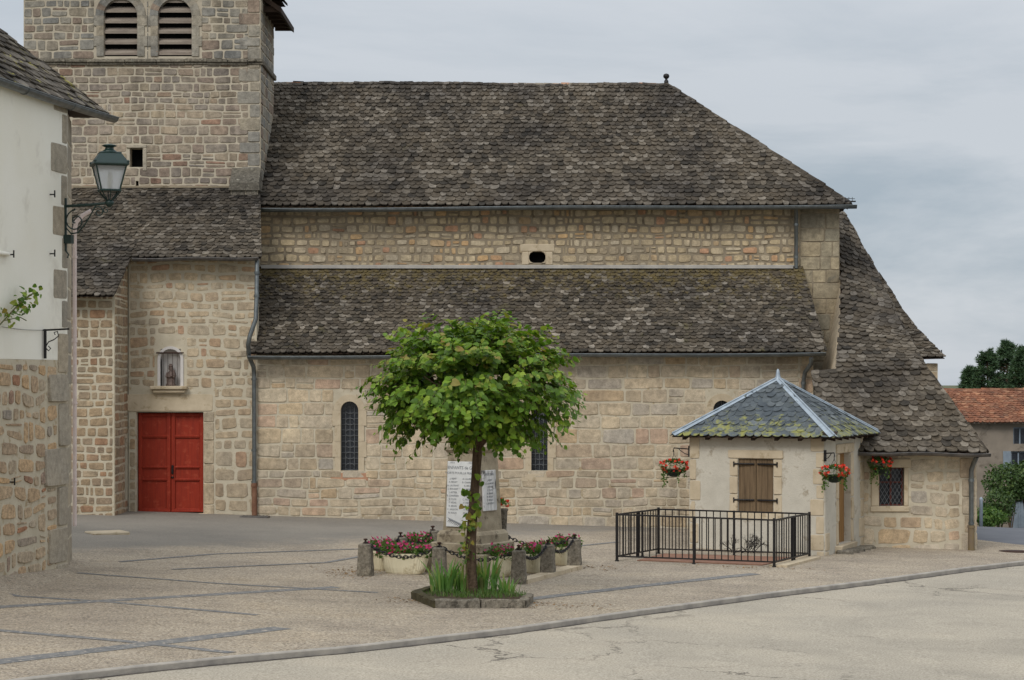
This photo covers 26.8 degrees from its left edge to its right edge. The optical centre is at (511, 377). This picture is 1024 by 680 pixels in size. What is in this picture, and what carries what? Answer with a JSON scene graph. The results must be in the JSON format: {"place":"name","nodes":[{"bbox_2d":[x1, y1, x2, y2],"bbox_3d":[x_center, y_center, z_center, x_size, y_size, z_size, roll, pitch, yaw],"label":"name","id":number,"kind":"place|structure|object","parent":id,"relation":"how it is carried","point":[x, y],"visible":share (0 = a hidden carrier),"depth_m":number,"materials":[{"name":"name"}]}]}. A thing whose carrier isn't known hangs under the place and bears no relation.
{"place":"outdoors","nodes":[
{"label":"outdoors","id":0,"kind":"place"},
{"bbox_2d":[240,515,269,517],"bbox_3d":[-6.258,3.396,52.239,0.700,0.060,0.400,0,0,0],"label":"drain grate","id":1,"kind":"object","parent":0,"point":[256,516],"visible":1,"depth_m":52.06,"materials":[{"name":"grey metal"}]},
{"bbox_2d":[421,587,525,597],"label":"grass","id":2,"kind":"structure","parent":0,"point":[496,594],"depth_m":34.32,"materials":[{"name":"green plant"}]},
{"bbox_2d":[0,503,1023,679],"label":"plaza","id":3,"kind":"structure","parent":0,"point":[314,618],"depth_m":36.54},
{"bbox_2d":[0,28,118,575],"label":"plastered house","id":4,"kind":"structure","parent":3,"relation":"on","point":[41,102],"depth_m":36.25,"materials":[{"name":"white paint"}]},
{"bbox_2d":[0,283,42,328],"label":"climbing rose","id":5,"kind":"object","parent":4,"relation":"attached to","point":[22,302],"visible":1,"depth_m":34.95,"materials":[{"name":"green plant"}]},
{"bbox_2d":[43,328,68,357],"bbox_3d":[-7.734,-0.578,36.386,0.471,0.516,0.050,0,0,12],"label":"wall bracket","id":6,"kind":"object","parent":4,"relation":"attached to","point":[45,342],"depth_m":36.40,"materials":[{"name":"black metal"}]},
{"bbox_2d":[63,144,129,257],"bbox_3d":[-7.205,-3.063,37.197,1.142,1.974,0.694,0,0,-10],"label":"wall lantern","id":7,"kind":"object","parent":4,"relation":"attached to","point":[109,164],"depth_m":37.09,"materials":[{"name":"green paint"}]},
{"bbox_2d":[84,530,129,534],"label":"stone slab","id":8,"kind":"structure","parent":3,"relation":"on","point":[112,532],"depth_m":45.56,"materials":[{"name":"beige stone"}]},
{"bbox_2d":[0,629,233,652],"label":"paving strip","id":9,"kind":"object","parent":3,"relation":"on","point":[128,641],"visible":1,"depth_m":28.02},
{"bbox_2d":[9,593,258,614],"bbox_3d":[-5.930,3.329,32.265,4.672,0.303,0.871,0,0,12],"label":"paving strip","id":10,"kind":"object","parent":3,"relation":"on","point":[136,604],"visible":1,"depth_m":32.32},
{"bbox_2d":[0,627,289,663],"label":"paving strip","id":11,"kind":"object","parent":3,"relation":"on","point":[117,647],"visible":1,"depth_m":27.53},
{"bbox_2d":[0,586,339,607],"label":"paving strip","id":12,"kind":"object","parent":3,"relation":"on","point":[127,599],"visible":1,"depth_m":33.44,"materials":[{"name":"grey stone"}]},
{"bbox_2d":[79,572,376,592],"bbox_3d":[-4.872,3.444,35.965,5.573,0.165,0.323,0,0,18],"label":"paving strip","id":13,"kind":"object","parent":3,"relation":"on","point":[226,583],"visible":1,"depth_m":35.84,"materials":[{"name":"grey stone"}]},
{"bbox_2d":[120,548,357,561],"bbox_3d":[-5.300,3.434,41.687,0.574,0.129,6.112,0,0,42],"label":"paving strip","id":14,"kind":"object","parent":3,"relation":"on","point":[225,553],"visible":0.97,"depth_m":41.62,"materials":[{"name":"grey stone"}]},
{"bbox_2d":[178,556,357,568],"bbox_3d":[-3.752,3.464,40.869,1.023,0.121,7.174,0,0,32],"label":"paving strip","id":15,"kind":"object","parent":3,"relation":"on","point":[278,564],"visible":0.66,"depth_m":39.67,"materials":[{"name":"grey stone"}]},
{"bbox_2d":[357,538,373,575],"bbox_3d":[-2.602,3.216,38.100,0.270,0.712,0.273,0,0,13],"label":"stone post","id":16,"kind":"object","parent":3,"relation":"on","point":[365,564],"visible":0.97,"depth_m":37.99,"materials":[{"name":"stone"}]},
{"bbox_2d":[365,542,438,558],"bbox_3d":[-1.940,3.060,37.954,1.390,0.313,0.072,0,0,12],"label":"iron chain","id":17,"kind":"object","parent":16,"relation":"hanging from","point":[396,556],"visible":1,"depth_m":37.95,"materials":[{"name":"black metal"}]},
{"bbox_2d":[368,535,400,570],"bbox_3d":[-2.336,3.207,39.367,0.545,0.641,0.852,0,0,21],"label":"planter tub","id":18,"kind":"object","parent":3,"relation":"on","point":[378,564],"visible":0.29,"depth_m":39.09,"materials":[{"name":"stone"}]},
{"bbox_2d":[394,532,407,549],"bbox_3d":[-2.067,3.226,39.750,0.276,0.726,0.279,0,0,6],"label":"stone post","id":19,"kind":"object","parent":3,"relation":"on","point":[402,539],"visible":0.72,"depth_m":39.65,"materials":[{"name":"stone"}]},
{"bbox_2d":[399,530,433,543],"bbox_3d":[-1.797,3.051,40.575,0.071,0.259,1.783,0,0,18],"label":"iron chain","id":20,"kind":"object","parent":19,"relation":"hanging from","point":[423,540],"visible":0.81,"depth_m":40.74,"materials":[{"name":"black metal"}]},
{"bbox_2d":[376,540,431,573],"bbox_3d":[-1.921,3.235,38.738,1.021,0.610,0.533,0,0,11],"label":"planter tub","id":21,"kind":"object","parent":3,"relation":"on","point":[394,565],"visible":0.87,"depth_m":38.58,"materials":[{"name":"stone"}]},
{"bbox_2d":[403,531,433,551],"bbox_3d":[-1.806,3.239,41.015,0.541,0.609,0.861,0,0,18],"label":"planter tub","id":22,"kind":"object","parent":3,"relation":"on","point":[413,537],"visible":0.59,"depth_m":40.93,"materials":[{"name":"plant"}]},
{"bbox_2d":[426,526,438,548],"bbox_3d":[-1.532,3.234,41.400,0.284,0.747,0.287,0,0,13],"label":"stone post","id":23,"kind":"object","parent":3,"relation":"on","point":[434,534],"visible":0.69,"depth_m":41.28,"materials":[{"name":"stone"}]},
{"bbox_2d":[431,542,447,579],"bbox_3d":[-1.282,3.257,37.809,0.270,0.712,0.273,0,0,9],"label":"stone post","id":24,"kind":"object","parent":3,"relation":"on","point":[439,553],"visible":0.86,"depth_m":37.70,"materials":[{"name":"stone"}]},
{"bbox_2d":[439,545,517,561],"bbox_3d":[-0.580,3.091,37.654,1.477,0.294,0.072,0,0,12],"label":"iron chain","id":25,"kind":"object","parent":24,"relation":"hanging from","point":[478,559],"visible":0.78,"depth_m":37.63,"materials":[{"name":"black metal"}]},
{"bbox_2d":[425,442,513,576],"bbox_3d":[-0.720,2.280,39.300,1.320,2.840,1.320,0,0,33],"label":"war memorial","id":26,"kind":"object","parent":3,"relation":"on","point":[449,536],"visible":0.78,"depth_m":39.02,"materials":[{"name":"stone"}]},
{"bbox_2d":[500,498,510,530],"bbox_3d":[-0.184,2.614,39.737,0.350,0.772,0.376,0,0,0],"label":"geranium pot","id":27,"kind":"object","parent":26,"relation":"on","point":[504,511],"visible":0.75,"depth_m":39.67,"materials":[{"name":"stone"}]},
{"bbox_2d":[411,586,533,607],"bbox_3d":[-0.613,3.543,34.394,1.943,0.258,2.163,0,0,-17],"label":"stone edged bed","id":28,"kind":"object","parent":3,"relation":"on","point":[452,601],"visible":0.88,"depth_m":33.46,"materials":[{"name":"stone"}]},
{"bbox_2d":[421,558,464,591],"bbox_3d":[-1.126,3.195,35.006,0.818,0.580,0.702,0,0,0],"label":"iris plant","id":29,"kind":"object","parent":28,"relation":"on","point":[442,582],"visible":0.94,"depth_m":34.83,"materials":[{"name":"green plant"}]},
{"bbox_2d":[439,560,484,591],"bbox_3d":[-0.794,3.239,35.025,0.793,0.511,0.652,0,0,0],"label":"iris plant","id":30,"kind":"object","parent":28,"relation":"on","point":[460,584],"visible":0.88,"depth_m":35.00,"materials":[{"name":"green plant"}]},
{"bbox_2d":[457,521,474,592],"bbox_3d":[-0.745,2.946,34.804,0.298,1.264,0.247,0,0,0],"label":"sapling","id":31,"kind":"object","parent":28,"relation":"on","point":[463,547],"visible":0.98,"depth_m":34.79,"materials":[{"name":"green plant"}]},
{"bbox_2d":[354,309,586,591],"bbox_3d":[-0.576,1.272,34.882,3.887,4.743,3.557,0,0,32],"label":"lime tree","id":32,"kind":"object","parent":28,"relation":"on","point":[477,407],"visible":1,"depth_m":34.25,"materials":[{"name":"green plant"}]},
{"bbox_2d":[459,553,503,590],"bbox_3d":[-0.509,3.166,35.360,0.766,0.681,0.805,0,0,0],"label":"iris plant","id":33,"kind":"object","parent":28,"relation":"on","point":[483,580],"visible":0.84,"depth_m":35.15,"materials":[{"name":"green plant"}]},
{"bbox_2d":[488,573,522,592],"bbox_3d":[-0.116,3.353,35.006,0.587,0.327,0.501,0,0,30],"label":"iris plant","id":34,"kind":"object","parent":28,"relation":"on","point":[502,585],"visible":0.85,"depth_m":35.01,"materials":[{"name":"green plant"}]},
{"bbox_2d":[463,543,514,576],"bbox_3d":[-0.378,3.282,38.744,1.091,0.613,0.532,0,0,11],"label":"planter tub","id":35,"kind":"object","parent":3,"relation":"on","point":[505,569],"visible":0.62,"depth_m":38.56,"materials":[{"name":"stone"}]},
{"bbox_2d":[24,0,990,550],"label":"church","id":36,"kind":"structure","parent":3,"relation":"on","point":[266,260],"depth_m":54.69,"materials":[{"name":"stone"}]},
{"bbox_2d":[94,0,146,55],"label":"window","id":37,"kind":"structure","parent":36,"relation":"in","point":[125,21],"depth_m":56.03,"materials":[{"name":"grey stone"}]},
{"bbox_2d":[165,364,175,385],"bbox_3d":[-8.429,-0.057,53.044,0.275,0.560,0.240,0,0,0],"label":"statue","id":38,"kind":"object","parent":36,"relation":"on","point":[168,376],"visible":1,"depth_m":52.99,"materials":[{"name":"brown stone"}]},
{"bbox_2d":[138,412,202,512],"bbox_3d":[-8.448,2.136,53.168,1.654,2.555,0.224,0,0,0],"label":"door","id":39,"kind":"structure","parent":36,"relation":"in","point":[170,444],"depth_m":53.19,"materials":[{"name":"red paint"}]},
{"bbox_2d":[148,0,201,55],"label":"window","id":40,"kind":"structure","parent":36,"relation":"in","point":[179,21],"depth_m":56.03,"materials":[{"name":"grey stone"}]},
{"bbox_2d":[331,395,367,480],"bbox_3d":[-4.012,1.488,53.080,0.935,2.130,0.280,0,0,0],"label":"window","id":41,"kind":"structure","parent":36,"relation":"in","point":[349,447],"depth_m":52.97,"materials":[{"name":"stone"}]},
{"bbox_2d":[520,244,554,264],"bbox_3d":[0.661,-3.206,56.120,0.906,0.551,0.304,0,0,0],"label":"window","id":42,"kind":"structure","parent":36,"relation":"in","point":[532,253],"depth_m":55.97,"materials":[{"name":"stone"}]},
{"bbox_2d":[521,397,557,480],"bbox_3d":[0.678,1.510,53.080,0.903,2.130,0.280,0,0,0],"label":"window","id":43,"kind":"structure","parent":36,"relation":"in","point":[533,461],"depth_m":52.97,"materials":[{"name":"stone"}]},
{"bbox_2d":[705,394,732,413],"bbox_3d":[5.183,1.478,53.080,0.924,2.151,0.280,0,0,0],"label":"window","id":44,"kind":"structure","parent":36,"relation":"in","point":[718,400],"depth_m":52.97,"materials":[{"name":"stone"}]},
{"bbox_2d":[868,459,910,511],"bbox_3d":[8.583,2.454,48.887,0.976,1.208,0.265,0,0,0],"label":"window","id":45,"kind":"structure","parent":36,"relation":"in","point":[887,496],"depth_m":48.88,"materials":[{"name":"stone"}]},
{"bbox_2d":[511,545,526,583],"bbox_3d":[0.118,3.291,37.500,0.278,0.733,0.282,0,0,6],"label":"stone post","id":46,"kind":"object","parent":3,"relation":"on","point":[518,569],"visible":0.93,"depth_m":37.38,"materials":[{"name":"stone"}]},
{"bbox_2d":[518,543,549,560],"bbox_3d":[0.388,3.128,38.325,0.071,0.280,1.781,0,0,18],"label":"iron chain","id":47,"kind":"object","parent":46,"relation":"hanging from","point":[538,555],"visible":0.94,"depth_m":38.57,"materials":[{"name":"black metal"}]},
{"bbox_2d":[517,538,555,573],"bbox_3d":[0.461,3.309,39.803,0.554,0.609,1.062,0,0,24],"label":"planter tub","id":48,"kind":"object","parent":3,"relation":"on","point":[533,566],"visible":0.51,"depth_m":39.46,"materials":[{"name":"stone"}]},
{"bbox_2d":[540,540,555,572],"bbox_3d":[0.653,3.317,39.150,0.270,0.712,0.273,0,0,13],"label":"stone post","id":49,"kind":"object","parent":3,"relation":"on","point":[547,562],"visible":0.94,"depth_m":39.04,"materials":[{"name":"stone"}]},
{"bbox_2d":[547,536,575,553],"bbox_3d":[0.923,3.145,39.974,0.071,0.280,1.781,0,0,18],"label":"iron chain","id":50,"kind":"object","parent":49,"relation":"hanging from","point":[566,548],"visible":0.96,"depth_m":40.24,"materials":[{"name":"black metal"}]},
{"bbox_2d":[526,565,582,583],"bbox_3d":[0.683,3.610,39.141,0.260,0.153,3.449,0,0,18],"label":"stone edging","id":51,"kind":"object","parent":3,"relation":"on","point":[536,577],"visible":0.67,"depth_m":38.99,"materials":[{"name":"beige stone"}]},
{"bbox_2d":[547,532,583,565],"bbox_3d":[1.015,3.316,41.639,0.553,0.631,1.060,0,0,21],"label":"planter tub","id":52,"kind":"object","parent":3,"relation":"on","point":[560,559],"visible":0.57,"depth_m":41.28,"materials":[{"name":"stone"}]},
{"bbox_2d":[567,534,581,565],"bbox_3d":[1.188,3.333,40.800,0.270,0.712,0.273,0,0,9],"label":"stone post","id":53,"kind":"object","parent":3,"relation":"on","point":[574,556],"visible":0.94,"depth_m":40.69,"materials":[{"name":"stone"}]},
{"bbox_2d":[324,564,824,608],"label":"leaf litter","id":54,"kind":"object","parent":3,"relation":"on","point":[533,602],"visible":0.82,"depth_m":38.47,"materials":[{"name":"brown plant"}]},
{"bbox_2d":[581,542,614,545],"bbox_3d":[1.573,3.641,46.569,0.146,0.052,2.974,0,0,32],"label":"paving strip","id":55,"kind":"object","parent":3,"relation":"on","point":[597,543],"visible":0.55,"depth_m":47.15,"materials":[{"name":"grey stone"}]},
{"bbox_2d":[533,573,757,599],"bbox_3d":[2.400,3.669,37.860,0.322,0.144,7.501,0,0,36],"label":"paving strip","id":56,"kind":"object","parent":3,"relation":"on","point":[628,587],"visible":0.95,"depth_m":37.60,"materials":[{"name":"grey stone"}]},
{"bbox_2d":[637,553,797,565],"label":"red paving","id":57,"kind":"structure","parent":3,"relation":"on","point":[757,558],"depth_m":43.75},
{"bbox_2d":[722,534,766,552],"bbox_3d":[4.967,3.558,45.945,1.071,0.458,0.440,0,0,0],"label":"dry shrub","id":58,"kind":"object","parent":3,"relation":"on","point":[752,543],"visible":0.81,"depth_m":45.89,"materials":[{"name":"grey plant"}]},
{"bbox_2d":[670,369,879,555],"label":"pavilion","id":59,"kind":"structure","parent":3,"relation":"on","point":[762,447],"depth_m":46.53,"materials":[{"name":"stone"}]},
{"bbox_2d":[673,446,688,456],"bbox_3d":[3.704,1.620,47.041,0.395,0.240,0.060,0,0,24],"label":"wall bracket","id":60,"kind":"object","parent":59,"relation":"attached to","point":[683,448],"depth_m":47.00,"materials":[{"name":"black metal"}]},
{"bbox_2d":[658,450,688,487],"bbox_3d":[3.548,2.017,47.092,0.694,0.830,0.602,0,0,0],"label":"hanging basket","id":61,"kind":"object","parent":60,"relation":"hanging from","point":[676,472],"visible":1,"depth_m":46.99,"materials":[{"name":"red metal"}]},
{"bbox_2d":[824,450,834,460],"bbox_3d":[6.753,1.670,45.581,0.060,0.240,0.375,0,0,-27],"label":"wall bracket","id":62,"kind":"object","parent":59,"relation":"attached to","point":[825,455],"depth_m":45.72,"materials":[{"name":"black metal"}]},
{"bbox_2d":[818,457,849,492],"bbox_3d":[6.827,2.052,45.425,0.738,0.800,0.588,0,0,-17],"label":"hanging basket","id":63,"kind":"object","parent":62,"relation":"hanging from","point":[834,478],"visible":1,"depth_m":45.34,"materials":[{"name":"red metal"}]},
{"bbox_2d":[839,453,843,541],"bbox_3d":[7.162,2.654,47.301,0.050,1.984,1.021,0,0,24],"label":"door","id":64,"kind":"structure","parent":59,"relation":"in","point":[841,487],"depth_m":47.56,"materials":[{"name":"brown wood"}]},
{"bbox_3d":[8.142,1.620,48.602,0.428,0.240,0.216,0,0,0],"label":"wall bracket","id":65,"kind":"object","parent":59,"relation":"attached to","visible":0},
{"bbox_2d":[866,456,893,485],"bbox_3d":[8.316,2.025,48.512,0.721,0.845,0.583,0,0,-34],"label":"hanging basket","id":66,"kind":"object","parent":65,"relation":"hanging from","point":[880,469],"visible":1,"depth_m":48.37,"materials":[{"name":"green metal"}]},
{"bbox_2d":[769,556,820,567],"bbox_3d":[5.780,3.782,43.764,0.370,0.122,2.640,0,0,23],"label":"stone edging","id":67,"kind":"object","parent":3,"relation":"on","point":[797,561],"visible":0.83,"depth_m":43.51,"materials":[{"name":"beige stone"}]},
{"bbox_2d":[615,507,810,566],"bbox_3d":[4.167,3.269,43.790,4.239,1.149,2.575,0,0,0],"label":"iron railing","id":68,"kind":"object","parent":67,"relation":"on","point":[793,552],"visible":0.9,"depth_m":43.25,"materials":[{"name":"black metal"}]},
{"bbox_2d":[999,550,1023,552],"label":"cover plate","id":69,"kind":"object","parent":3,"relation":"on","point":[1016,551],"visible":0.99,"depth_m":48.49,"materials":[{"name":"metal"}]},
{"bbox_3d":[-0.172,3.291,41.100,0.270,0.712,0.273,0,0,9],"label":"stone post","id":70,"kind":"object","parent":3,"relation":"on","visible":0},
{"bbox_2d":[508,535,574,545],"bbox_3d":[0.510,3.116,40.950,1.436,0.273,0.072,0,0,12],"label":"iron chain","id":71,"kind":"object","parent":70,"relation":"hanging from","point":[516,540],"visible":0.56,"depth_m":40.88,"materials":[{"name":"black metal"}]},
{"bbox_2d":[0,0,1023,384],"label":"sky","id":72,"kind":"structure","parent":0,"point":[912,111],"materials":[{"name":"grey"}]},
{"bbox_2d":[85,565,1023,679],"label":"road","id":73,"kind":"structure","parent":0,"point":[965,626],"depth_m":29.95,"materials":[{"name":"grey asphalt"}]},
{"bbox_2d":[7,560,1023,679],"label":"kerb","id":74,"kind":"structure","parent":73,"relation":"on","point":[85,674],"depth_m":29.92,"materials":[{"name":"stone"}]},
{"bbox_2d":[77,565,1022,679],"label":"road gutter","id":75,"kind":"object","parent":73,"relation":"on","point":[503,634],"visible":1,"depth_m":30.18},
{"bbox_2d":[942,385,958,387],"bbox_3d":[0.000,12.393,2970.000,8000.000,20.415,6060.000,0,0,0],"label":"ground","id":76,"kind":"structure","parent":0,"point":[948,386],"depth_m":5293.42,"materials":[{"name":"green plant"}]},
{"bbox_2d":[956,364,983,388],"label":"pine tree","id":77,"kind":"object","parent":76,"relation":"on","point":[966,378],"visible":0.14,"depth_m":130.72,"materials":[{"name":"green plant"}]},
{"bbox_2d":[944,388,1023,527],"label":"red roofed house","id":78,"kind":"structure","parent":76,"relation":"on","point":[994,417],"depth_m":100.17,"materials":[{"name":"paint"}]},
{"bbox_2d":[1011,451,1023,464],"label":"window","id":79,"kind":"structure","parent":78,"relation":"in","point":[1017,456],"depth_m":100.17,"materials":[{"name":"white glass"}]},
{"bbox_2d":[1011,500,1023,527],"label":"door","id":80,"kind":"structure","parent":78,"relation":"in","point":[1018,522],"depth_m":100.17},
{"bbox_2d":[1013,427,1023,443],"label":"window","id":81,"kind":"structure","parent":78,"relation":"in","point":[1018,432],"depth_m":100.17,"materials":[{"name":"white glass"}]},
{"bbox_2d":[966,346,1008,388],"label":"pine tree","id":82,"kind":"object","parent":76,"relation":"on","point":[987,361],"visible":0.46,"depth_m":127.77,"materials":[{"name":"green plant"}]},
{"bbox_2d":[990,337,1019,387],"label":"pine tree","id":83,"kind":"object","parent":76,"relation":"on","point":[1005,349],"visible":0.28,"depth_m":129.78,"materials":[{"name":"green plant"}]},
{"bbox_2d":[1001,344,1023,387],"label":"pine tree","id":84,"kind":"object","parent":76,"relation":"on","point":[1017,376],"visible":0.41,"depth_m":126.74,"materials":[{"name":"green plant"}]},
{"bbox_2d":[1006,459,1023,505],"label":"shrub","id":85,"kind":"object","parent":76,"relation":"on","point":[1021,465],"visible":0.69,"depth_m":95.73,"materials":[{"name":"green plant"}]},
{"bbox_2d":[976,527,1023,544],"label":"side street","id":86,"kind":"structure","parent":0,"point":[1006,535],"depth_m":54.85,"materials":[{"name":"grey asphalt"}]},
{"bbox_2d":[979,497,982,526],"bbox_3d":[13.553,4.037,62.000,0.111,1.160,0.111,0,0,23],"label":"bollard","id":87,"kind":"object","parent":86,"relation":"on","point":[980,511],"visible":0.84,"depth_m":61.96,"materials":[{"name":"metal"}]},
{"bbox_2d":[976,506,1008,526],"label":"shrub","id":88,"kind":"object","parent":86,"relation":"on","point":[992,514],"visible":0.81,"depth_m":89.61,"materials":[{"name":"green plant"}]},
{"bbox_2d":[983,487,1016,526],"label":"shrub","id":89,"kind":"object","parent":86,"relation":"on","point":[1007,503],"visible":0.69,"depth_m":91.67,"materials":[{"name":"green plant"}]},
{"bbox_2d":[981,460,1023,527],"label":"shrub","id":90,"kind":"object","parent":86,"relation":"on","point":[999,478],"visible":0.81,"depth_m":95.47,"materials":[{"name":"green plant"}]}
]}

